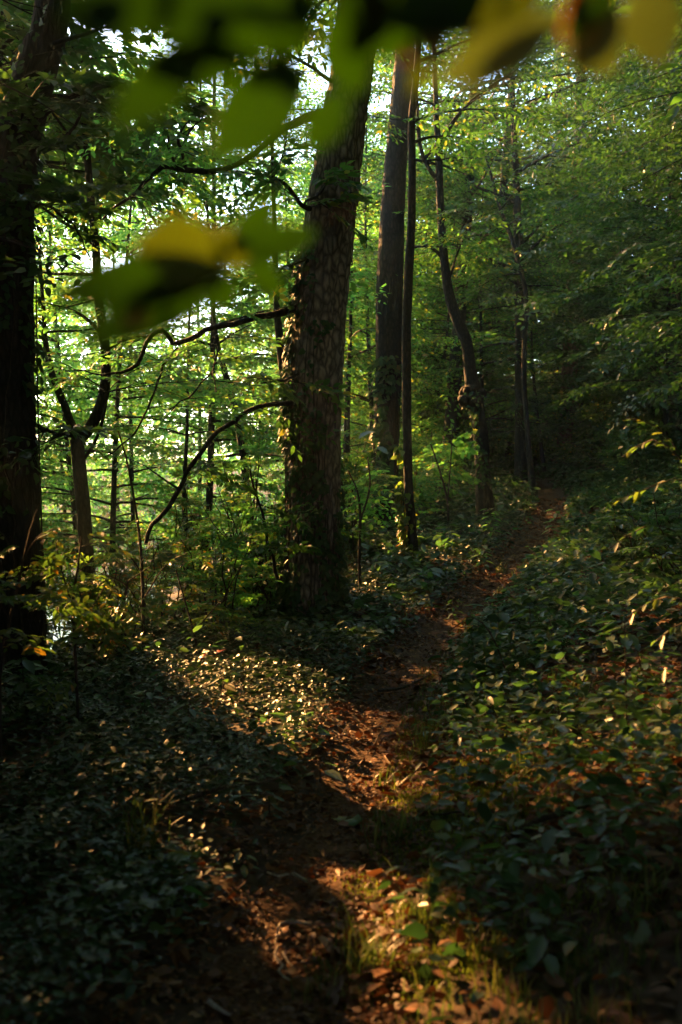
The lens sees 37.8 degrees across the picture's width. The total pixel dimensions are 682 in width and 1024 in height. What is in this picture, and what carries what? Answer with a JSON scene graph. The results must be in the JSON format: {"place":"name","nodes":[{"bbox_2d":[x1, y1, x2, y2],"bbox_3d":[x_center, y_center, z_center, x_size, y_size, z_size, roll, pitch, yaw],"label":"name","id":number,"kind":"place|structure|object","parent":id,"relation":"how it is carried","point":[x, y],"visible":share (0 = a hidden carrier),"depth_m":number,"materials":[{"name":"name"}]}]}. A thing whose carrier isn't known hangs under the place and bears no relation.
{"place":"outdoors","nodes":[
{"label":"outdoors","id":0,"kind":"place"},
{"bbox_2d":[81,473,569,1023],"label":"path","id":1,"kind":"structure","parent":0,"point":[240,949],"depth_m":4.09,"materials":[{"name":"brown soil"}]},
{"bbox_2d":[0,422,681,1023],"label":"terrain","id":2,"kind":"structure","parent":0,"point":[648,978],"depth_m":3.85,"materials":[{"name":"soil"}]},
{"bbox_2d":[2,657,47,703],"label":"broadleaf plant","id":3,"kind":"object","parent":2,"relation":"on","point":[29,665],"visible":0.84,"depth_m":6.51,"materials":[{"name":"green plant"}]},
{"bbox_2d":[0,505,139,778],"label":"sapling","id":4,"kind":"object","parent":2,"relation":"on","point":[55,599],"visible":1,"depth_m":5.07,"materials":[{"name":"green plant"}]},
{"bbox_2d":[35,278,129,610],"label":"lakeside maple","id":5,"kind":"object","parent":2,"relation":"on","point":[59,485],"visible":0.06,"depth_m":25.38,"materials":[{"name":"green plant"}]},
{"bbox_2d":[0,535,176,746],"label":"sapling","id":6,"kind":"object","parent":2,"relation":"on","point":[100,626],"visible":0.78,"depth_m":5.87,"materials":[{"name":"green plant"}]},
{"bbox_2d":[34,114,159,576],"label":"lakeside maple","id":7,"kind":"object","parent":2,"relation":"on","point":[89,477],"visible":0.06,"depth_m":29.77,"materials":[{"name":"green plant"}]},
{"bbox_2d":[34,40,164,625],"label":"lakeside maple","id":8,"kind":"object","parent":2,"relation":"on","point":[74,361],"visible":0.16,"depth_m":18.42,"materials":[{"name":"green plant"}]},
{"bbox_2d":[0,0,214,683],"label":"dark tree","id":9,"kind":"object","parent":2,"relation":"on","point":[21,443],"visible":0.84,"depth_m":8.03,"materials":[{"name":"brown plant"}]},
{"bbox_2d":[0,4,78,675],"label":"climbing ivy","id":10,"kind":"object","parent":9,"relation":"attached to","point":[19,157],"visible":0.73,"depth_m":8.03,"materials":[{"name":"green plant"}]},
{"bbox_2d":[46,552,170,641],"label":"shrub","id":11,"kind":"object","parent":2,"relation":"on","point":[100,556],"visible":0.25,"depth_m":9.38,"materials":[{"name":"green plant"}]},
{"bbox_2d":[45,544,182,665],"bbox_3d":[-1.897,0.806,8.524,1.227,1.126,1.069,0,2,0],"label":"shrub","id":12,"kind":"object","parent":2,"relation":"on","point":[119,641],"visible":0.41,"depth_m":8.35,"materials":[{"name":"green plant"}]},
{"bbox_2d":[34,52,207,606],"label":"lakeside maple","id":13,"kind":"object","parent":2,"relation":"on","point":[110,473],"visible":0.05,"depth_m":31.34,"materials":[{"name":"green plant"}]},
{"bbox_2d":[0,0,265,258],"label":"overhanging tree","id":14,"kind":"object","parent":2,"relation":"on","point":[14,21],"visible":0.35,"depth_m":12.66,"materials":[{"name":"green plant"}]},
{"bbox_2d":[34,67,243,589],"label":"lakeside maple","id":15,"kind":"object","parent":2,"relation":"on","point":[141,407],"visible":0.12,"depth_m":20.24,"materials":[{"name":"green plant"}]},
{"bbox_2d":[104,783,175,863],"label":"grass tuft","id":16,"kind":"object","parent":2,"relation":"on","point":[143,829],"visible":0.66,"depth_m":4.07,"materials":[{"name":"green plant"}]},
{"bbox_2d":[76,538,209,635],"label":"shrub","id":17,"kind":"object","parent":2,"relation":"on","point":[130,573],"visible":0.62,"depth_m":9.82,"materials":[{"name":"green plant"}]},
{"bbox_2d":[40,431,247,659],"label":"sapling","id":18,"kind":"object","parent":2,"relation":"on","point":[68,552],"visible":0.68,"depth_m":8.39,"materials":[{"name":"green plant"}]},
{"bbox_2d":[91,517,198,615],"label":"shrub","id":19,"kind":"object","parent":2,"relation":"on","point":[147,556],"visible":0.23,"depth_m":12.08,"materials":[{"name":"green plant"}]},
{"bbox_2d":[0,17,290,602],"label":"forked tree","id":20,"kind":"object","parent":2,"relation":"on","point":[102,391],"visible":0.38,"depth_m":11.91,"materials":[{"name":"green plant"}]},
{"bbox_2d":[34,91,275,613],"bbox_3d":[-5.188,-3.664,24.485,6.953,14.145,7.844,2,3,44],"label":"lakeside maple","id":21,"kind":"object","parent":2,"relation":"on","point":[104,524],"visible":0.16,"depth_m":24.17,"materials":[{"name":"green plant"}]},
{"bbox_2d":[34,45,297,605],"bbox_3d":[-4.064,-2.848,19.253,7.634,12.233,6.513,0,2,0],"label":"lakeside maple","id":22,"kind":"object","parent":2,"relation":"on","point":[112,521],"visible":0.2,"depth_m":19.23,"materials":[{"name":"green plant"}]},
{"bbox_2d":[61,268,288,601],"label":"shore sapling","id":23,"kind":"object","parent":2,"relation":"on","point":[186,434],"visible":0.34,"depth_m":15.44,"materials":[{"name":"green plant"}]},
{"bbox_2d":[61,38,295,563],"bbox_3d":[-4.348,-5.419,28.967,7.304,15.826,7.331,0,2,0],"label":"lakeside maple","id":24,"kind":"object","parent":2,"relation":"on","point":[159,351],"visible":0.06,"depth_m":28.57,"materials":[{"name":"green plant"}]},
{"bbox_2d":[130,531,241,626],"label":"shrub","id":25,"kind":"object","parent":2,"relation":"on","point":[190,593],"visible":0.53,"depth_m":10.31,"materials":[{"name":"green plant"}]},
{"bbox_2d":[152,456,220,599],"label":"shrub","id":26,"kind":"object","parent":2,"relation":"on","point":[181,547],"visible":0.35,"depth_m":14.22,"materials":[{"name":"green plant"}]},
{"bbox_2d":[39,0,375,622],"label":"ivy clad tree","id":27,"kind":"object","parent":2,"relation":"on","point":[335,186],"visible":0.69,"depth_m":9.67,"materials":[{"name":"brown plant"}]},
{"bbox_2d":[274,249,322,619],"bbox_3d":[-0.473,-0.740,9.895,0.395,3.680,0.708,-1,2,-22],"label":"climbing ivy","id":28,"kind":"object","parent":27,"relation":"attached to","point":[280,587],"visible":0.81,"depth_m":9.76,"materials":[{"name":"green plant"}]},
{"bbox_2d":[274,445,351,622],"bbox_3d":[-0.281,0.210,10.005,0.790,1.783,0.756,0,2,0],"label":"climbing ivy","id":29,"kind":"object","parent":27,"relation":"attached to","point":[321,603],"visible":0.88,"depth_m":9.73,"materials":[{"name":"green plant"}]},
{"bbox_2d":[303,319,335,606],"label":"climbing ivy","id":30,"kind":"object","parent":27,"relation":"attached to","point":[319,414],"visible":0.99,"depth_m":9.69,"materials":[{"name":"green plant"}]},
{"bbox_2d":[151,570,265,653],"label":"sapling","id":31,"kind":"object","parent":2,"relation":"on","point":[222,617],"visible":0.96,"depth_m":8.46,"materials":[{"name":"green plant"}]},
{"bbox_2d":[99,51,328,551],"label":"slanting tree","id":32,"kind":"object","parent":2,"relation":"on","point":[242,453],"visible":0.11,"depth_m":16.90,"materials":[{"name":"green plant"}]},
{"bbox_2d":[171,488,256,602],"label":"shrub","id":33,"kind":"object","parent":2,"relation":"on","point":[204,522],"visible":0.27,"depth_m":11.52,"materials":[{"name":"green plant"}]},
{"bbox_2d":[34,0,420,591],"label":"lakeside maple","id":34,"kind":"object","parent":2,"relation":"on","point":[212,447],"visible":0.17,"depth_m":16.79,"materials":[{"name":"green plant"}]},
{"bbox_2d":[170,514,289,643],"bbox_3d":[-1.027,0.657,9.261,0.883,1.268,1.274,-2,3,-39],"label":"shrub","id":35,"kind":"object","parent":2,"relation":"on","point":[226,544],"visible":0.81,"depth_m":9.23,"materials":[{"name":"green plant"}]},
{"bbox_2d":[58,0,412,161],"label":"hanging branch","id":36,"kind":"object","parent":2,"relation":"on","point":[209,45],"visible":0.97,"depth_m":0.49,"materials":[{"name":"green plant"}]},
{"bbox_2d":[190,475,283,598],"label":"shrub","id":37,"kind":"object","parent":2,"relation":"on","point":[249,512],"visible":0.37,"depth_m":10.75,"materials":[{"name":"green plant"}]},
{"bbox_2d":[193,413,281,575],"bbox_3d":[-1.266,-0.104,12.753,1.242,2.324,1.449,0,2,0],"label":"shrub","id":38,"kind":"object","parent":2,"relation":"on","point":[261,451],"visible":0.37,"depth_m":12.59,"materials":[{"name":"green plant"}]},
{"bbox_2d":[50,191,426,346],"bbox_3d":[-0.053,-0.160,0.631,0.263,0.124,0.033,-1,2,-34],"label":"hanging branch","id":39,"kind":"object","parent":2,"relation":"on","point":[170,273],"visible":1,"depth_m":0.60,"materials":[{"name":"green plant"}]},
{"bbox_2d":[222,539,284,618],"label":"shrub","id":40,"kind":"object","parent":2,"relation":"on","point":[243,572],"visible":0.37,"depth_m":9.99,"materials":[{"name":"green plant"}]},
{"bbox_2d":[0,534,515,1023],"bbox_3d":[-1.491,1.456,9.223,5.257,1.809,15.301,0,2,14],"label":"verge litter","id":41,"kind":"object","parent":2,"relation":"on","point":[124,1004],"visible":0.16,"depth_m":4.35,"materials":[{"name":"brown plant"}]},
{"bbox_2d":[2,500,517,767],"bbox_3d":[-1.352,1.124,10.679,4.796,2.170,16.662,1,2,16],"label":"seedling cover","id":42,"kind":"object","parent":2,"relation":"on","point":[439,543],"visible":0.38,"depth_m":8.90,"materials":[{"name":"green plant"}]},
{"bbox_2d":[2,511,530,937],"bbox_3d":[-1.546,1.396,10.190,5.587,2.281,17.230,1,2,15],"label":"violet cover","id":43,"kind":"object","parent":2,"relation":"on","point":[176,855],"visible":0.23,"depth_m":6.33,"materials":[{"name":"green plant"}]},
{"bbox_2d":[165,475,373,599],"bbox_3d":[-0.862,0.351,11.042,2.462,1.561,1.365,2,3,39],"label":"shrub","id":44,"kind":"object","parent":2,"relation":"on","point":[224,525],"visible":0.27,"depth_m":11.11,"materials":[{"name":"green plant"}]},
{"bbox_2d":[0,486,539,1023],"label":"evergreen ground cover","id":45,"kind":"object","parent":2,"relation":"on","point":[132,736],"visible":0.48,"depth_m":5.24,"materials":[{"name":"green plant"}]},
{"bbox_2d":[77,42,472,493],"bbox_3d":[-1.200,-2.829,13.056,4.914,8.056,3.900,1,2,28],"label":"hidden tree","id":46,"kind":"object","parent":2,"relation":"on","point":[278,328],"visible":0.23,"depth_m":13.23,"materials":[{"name":"green plant"}]},
{"bbox_2d":[126,72,439,510],"bbox_3d":[-1.217,-3.994,21.640,6.972,10.707,7.307,1,2,16],"label":"understory tree","id":47,"kind":"object","parent":2,"relation":"on","point":[369,354],"visible":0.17,"depth_m":21.47,"materials":[{"name":"green plant"}]},
{"bbox_2d":[197,108,433,480],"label":"understory tree","id":48,"kind":"object","parent":2,"relation":"on","point":[361,421],"visible":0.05,"depth_m":26.36,"materials":[{"name":"green plant"}]},
{"bbox_2d":[263,430,395,559],"bbox_3d":[-0.136,-0.226,14.064,1.948,1.888,1.674,0,2,0],"label":"shrub","id":49,"kind":"object","parent":2,"relation":"on","point":[356,465],"visible":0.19,"depth_m":13.94,"materials":[{"name":"green plant"}]},
{"bbox_2d":[35,191,646,570],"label":"shore foliage","id":50,"kind":"object","parent":2,"relation":"on","point":[181,439],"visible":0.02,"depth_m":68.70,"materials":[{"name":"green plant"}]},
{"bbox_2d":[305,902,409,981],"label":"grass tuft","id":51,"kind":"object","parent":2,"relation":"on","point":[371,951],"visible":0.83,"depth_m":3.18,"materials":[{"name":"green plant"}]},
{"bbox_2d":[235,101,490,464],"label":"understory tree","id":52,"kind":"object","parent":2,"relation":"on","point":[435,314],"visible":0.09,"depth_m":29.12,"materials":[{"name":"green plant"}]},
{"bbox_2d":[268,124,473,514],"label":"background tree","id":53,"kind":"object","parent":2,"relation":"on","point":[420,333],"visible":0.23,"depth_m":20.86,"materials":[{"name":"green plant"}]},
{"bbox_2d":[341,457,400,595],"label":"sapling","id":54,"kind":"object","parent":2,"relation":"on","point":[361,489],"visible":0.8,"depth_m":11.34,"materials":[{"name":"green plant"}]},
{"bbox_2d":[231,49,511,473],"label":"understory tree","id":55,"kind":"object","parent":2,"relation":"on","point":[368,343],"visible":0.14,"depth_m":24.55,"materials":[{"name":"green plant"}]},
{"bbox_2d":[340,416,403,551],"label":"shrub","id":56,"kind":"object","parent":2,"relation":"on","point":[362,473],"visible":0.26,"depth_m":14.64,"materials":[{"name":"green plant"}]},
{"bbox_2d":[263,5,559,533],"bbox_3d":[1.807,-9.338,17.182,9.609,20.112,9.660,-1,2,-26],"label":"dark straight tree","id":57,"kind":"object","parent":2,"relation":"on","point":[389,273],"visible":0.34,"depth_m":16.68,"materials":[{"name":"brown plant"}]},
{"bbox_2d":[366,355,403,524],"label":"climbing ivy","id":58,"kind":"object","parent":57,"relation":"attached to","point":[380,386],"visible":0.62,"depth_m":16.69,"materials":[{"name":"green plant"}]},
{"bbox_2d":[172,406,681,604],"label":"ground cover","id":59,"kind":"object","parent":2,"relation":"on","point":[506,479],"visible":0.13,"depth_m":21.90,"materials":[{"name":"green plant"}]},
{"bbox_2d":[399,461,473,515],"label":"shrub","id":60,"kind":"object","parent":2,"relation":"on","point":[420,481],"visible":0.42,"depth_m":18.32,"materials":[{"name":"green plant"}]},
{"bbox_2d":[301,38,572,519],"bbox_3d":[2.029,-4.180,17.856,4.621,9.357,4.031,1,2,27],"label":"crooked tree","id":61,"kind":"object","parent":2,"relation":"on","point":[471,381],"visible":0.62,"depth_m":17.61,"materials":[{"name":"green plant"}]},
{"bbox_2d":[462,391,496,516],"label":"climbing ivy","id":62,"kind":"object","parent":61,"relation":"attached to","point":[484,479],"visible":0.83,"depth_m":17.60,"materials":[{"name":"green plant"}]},
{"bbox_2d":[403,434,470,506],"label":"shrub","id":63,"kind":"object","parent":2,"relation":"on","point":[424,463],"visible":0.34,"depth_m":20.03,"materials":[{"name":"green plant"}]},
{"bbox_2d":[399,426,481,529],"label":"sapling","id":64,"kind":"object","parent":2,"relation":"on","point":[461,445],"visible":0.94,"depth_m":16.97,"materials":[{"name":"green plant"}]},
{"bbox_2d":[314,2,573,557],"bbox_3d":[1.346,-5.026,13.549,5.630,12.147,4.055,0,2,0],"label":"slender tree","id":65,"kind":"object","parent":2,"relation":"on","point":[406,355],"visible":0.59,"depth_m":13.37,"materials":[{"name":"brown plant"}]},
{"bbox_2d":[391,446,423,556],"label":"climbing ivy","id":66,"kind":"object","parent":65,"relation":"attached to","point":[399,506],"visible":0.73,"depth_m":13.51,"materials":[{"name":"green plant"}]},
{"bbox_2d":[356,145,574,462],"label":"understory tree","id":67,"kind":"object","parent":2,"relation":"on","point":[504,381],"visible":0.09,"depth_m":29.45,"materials":[{"name":"green plant"}]},
{"bbox_2d":[342,146,594,465],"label":"understory tree","id":68,"kind":"object","parent":2,"relation":"on","point":[444,355],"visible":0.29,"depth_m":26.91,"materials":[{"name":"green plant"}]},
{"bbox_2d":[438,895,524,975],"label":"grass tuft","id":69,"kind":"object","parent":2,"relation":"on","point":[473,943],"visible":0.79,"depth_m":3.08,"materials":[{"name":"green plant"}]},
{"bbox_2d":[344,138,620,460],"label":"understory tree","id":70,"kind":"object","parent":2,"relation":"on","point":[482,374],"visible":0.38,"depth_m":25.36,"materials":[{"name":"green plant"}]},
{"bbox_2d":[299,0,666,480],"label":"tall forest tree","id":71,"kind":"object","parent":2,"relation":"on","point":[453,414],"visible":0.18,"depth_m":25.47,"materials":[{"name":"green plant"}]},
{"bbox_2d":[289,533,681,1023],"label":"grass","id":72,"kind":"structure","parent":2,"relation":"on","point":[640,963],"depth_m":2.98,"materials":[{"name":"green plant"}]},
{"bbox_2d":[298,480,681,1023],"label":"plants","id":73,"kind":"object","parent":2,"relation":"on","point":[656,840],"visible":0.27,"depth_m":3.72,"materials":[{"name":"green plant"}]},
{"bbox_2d":[459,359,530,465],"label":"shrub","id":74,"kind":"object","parent":2,"relation":"on","point":[494,448],"visible":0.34,"depth_m":29.16,"materials":[{"name":"green plant"}]},
{"bbox_2d":[310,671,681,1021],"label":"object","id":75,"kind":"object","parent":2,"relation":"on","point":[468,961],"visible":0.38,"depth_m":3.56,"materials":[{"name":"green plant"}]},
{"bbox_2d":[368,1,631,466],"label":"tall forest tree","id":76,"kind":"object","parent":2,"relation":"on","point":[522,158],"visible":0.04,"depth_m":30.60,"materials":[{"name":"green plant"}]},
{"bbox_2d":[451,145,577,496],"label":"curving sapling","id":77,"kind":"object","parent":2,"relation":"on","point":[522,277],"visible":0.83,"depth_m":22.33,"materials":[{"name":"brown plant"}]},
{"bbox_2d":[359,0,681,487],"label":"thin straight tree","id":78,"kind":"object","parent":2,"relation":"on","point":[520,459],"visible":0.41,"depth_m":23.66,"materials":[{"name":"green plant"}]},
{"bbox_2d":[375,440,681,942],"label":"herb cover","id":79,"kind":"object","parent":2,"relation":"on","point":[508,868],"visible":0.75,"depth_m":4.44,"materials":[{"name":"green plant"}]},
{"bbox_2d":[378,412,681,1023],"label":"ivy ground cover","id":80,"kind":"object","parent":2,"relation":"on","point":[415,929],"visible":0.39,"depth_m":6.89,"materials":[{"name":"green plant"}]},
{"bbox_2d":[444,127,619,462],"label":"understory tree","id":81,"kind":"object","parent":2,"relation":"on","point":[559,371],"visible":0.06,"depth_m":32.30,"materials":[{"name":"green plant"}]},
{"bbox_2d":[391,0,681,94],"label":"hanging branch","id":82,"kind":"object","parent":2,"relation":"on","point":[507,39],"visible":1,"depth_m":0.54,"materials":[{"name":"green plant"}]},
{"bbox_2d":[506,921,585,978],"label":"broadleaf plant","id":83,"kind":"object","parent":2,"relation":"on","point":[535,952],"visible":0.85,"depth_m":2.88,"materials":[{"name":"green plant"}]},
{"bbox_2d":[483,257,610,478],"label":"leaning sapling","id":84,"kind":"object","parent":2,"relation":"on","point":[542,457],"visible":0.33,"depth_m":26.83,"materials":[{"name":"green plant"}]},
{"bbox_2d":[431,0,668,458],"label":"grey furrowed tree","id":85,"kind":"object","parent":2,"relation":"on","point":[568,370],"visible":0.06,"depth_m":30.65,"materials":[{"name":"green plant"}]},
{"bbox_2d":[420,448,681,903],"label":"bramble cover","id":86,"kind":"object","parent":2,"relation":"on","point":[548,838],"visible":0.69,"depth_m":4.44,"materials":[{"name":"green plant"}]},
{"bbox_2d":[474,102,654,442],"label":"understory tree","id":87,"kind":"object","parent":2,"relation":"on","point":[556,348],"visible":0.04,"depth_m":32.20,"materials":[{"name":"green plant"}]},
{"bbox_2d":[455,0,681,424],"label":"drooping tree","id":88,"kind":"object","parent":2,"relation":"on","point":[590,255],"visible":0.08,"depth_m":28.43,"materials":[{"name":"green plant"}]},
{"bbox_2d":[486,0,681,369],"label":"drooping tree","id":89,"kind":"object","parent":2,"relation":"on","point":[628,103],"visible":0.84,"depth_m":16.14,"materials":[{"name":"green plant"}]},
{"bbox_2d":[511,42,681,449],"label":"understory tree","id":90,"kind":"object","parent":2,"relation":"on","point":[665,414],"visible":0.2,"depth_m":23.58,"materials":[{"name":"green plant"}]},
{"bbox_2d":[515,89,681,454],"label":"hillside young tree","id":91,"kind":"object","parent":2,"relation":"on","point":[603,385],"visible":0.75,"depth_m":19.49,"materials":[{"name":"green plant"}]},
{"bbox_2d":[555,379,649,446],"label":"shrub","id":92,"kind":"object","parent":2,"relation":"on","point":[587,412],"visible":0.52,"depth_m":29.18,"materials":[{"name":"green plant"}]},
{"bbox_2d":[531,0,681,352],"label":"drooping tree","id":93,"kind":"object","parent":2,"relation":"on","point":[667,238],"visible":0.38,"depth_m":18.80,"materials":[{"name":"green plant"}]},
{"bbox_2d":[544,162,681,421],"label":"hillside young tree","id":94,"kind":"object","parent":2,"relation":"on","point":[584,356],"visible":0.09,"depth_m":25.97,"materials":[{"name":"green plant"}]},
{"bbox_2d":[545,201,681,443],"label":"hillside young tree","id":95,"kind":"object","parent":2,"relation":"on","point":[597,301],"visible":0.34,"depth_m":23.07,"materials":[{"name":"green plant"}]},
{"bbox_2d":[548,187,681,436],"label":"hillside young tree","id":96,"kind":"object","parent":2,"relation":"on","point":[666,388],"visible":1,"depth_m":14.74,"materials":[{"name":"green plant"}]},
{"bbox_2d":[568,420,668,478],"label":"shrub","id":97,"kind":"object","parent":2,"relation":"on","point":[605,435],"visible":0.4,"depth_m":23.14,"materials":[{"name":"green plant"}]},
{"bbox_2d":[597,819,653,871],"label":"broadleaf plant","id":98,"kind":"object","parent":2,"relation":"on","point":[631,836],"visible":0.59,"depth_m":3.32,"materials":[{"name":"green plant"}]},
{"bbox_2d":[595,422,681,479],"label":"shrub","id":99,"kind":"object","parent":2,"relation":"on","point":[610,436],"visible":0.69,"depth_m":19.75,"materials":[{"name":"green plant"}]},
{"bbox_2d":[596,493,681,573],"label":"shrub","id":100,"kind":"object","parent":2,"relation":"on","point":[616,533],"visible":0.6,"depth_m":9.88,"materials":[{"name":"green plant"}]},
{"bbox_2d":[596,844,681,920],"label":"grass tuft","id":101,"kind":"object","parent":2,"relation":"on","point":[648,902],"visible":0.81,"depth_m":3.05,"materials":[{"name":"green plant"}]},
{"bbox_2d":[597,494,681,590],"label":"shrub","id":102,"kind":"object","parent":2,"relation":"on","point":[661,537],"visible":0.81,"depth_m":8.27,"materials":[{"name":"green plant"}]},
{"bbox_2d":[615,418,681,502],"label":"sapling","id":103,"kind":"object","parent":2,"relation":"on","point":[637,496],"visible":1,"depth_m":4.49,"materials":[{"name":"green plant"}]},
{"bbox_2d":[623,52,681,367],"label":"hillside young tree","id":104,"kind":"object","parent":2,"relation":"on","point":[666,199],"visible":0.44,"depth_m":17.98,"materials":[{"name":"green plant"}]},
{"bbox_2d":[35,7,680,459],"label":"sky","id":105,"kind":"structure","parent":0,"point":[144,48],"materials":[{"name":"white"}]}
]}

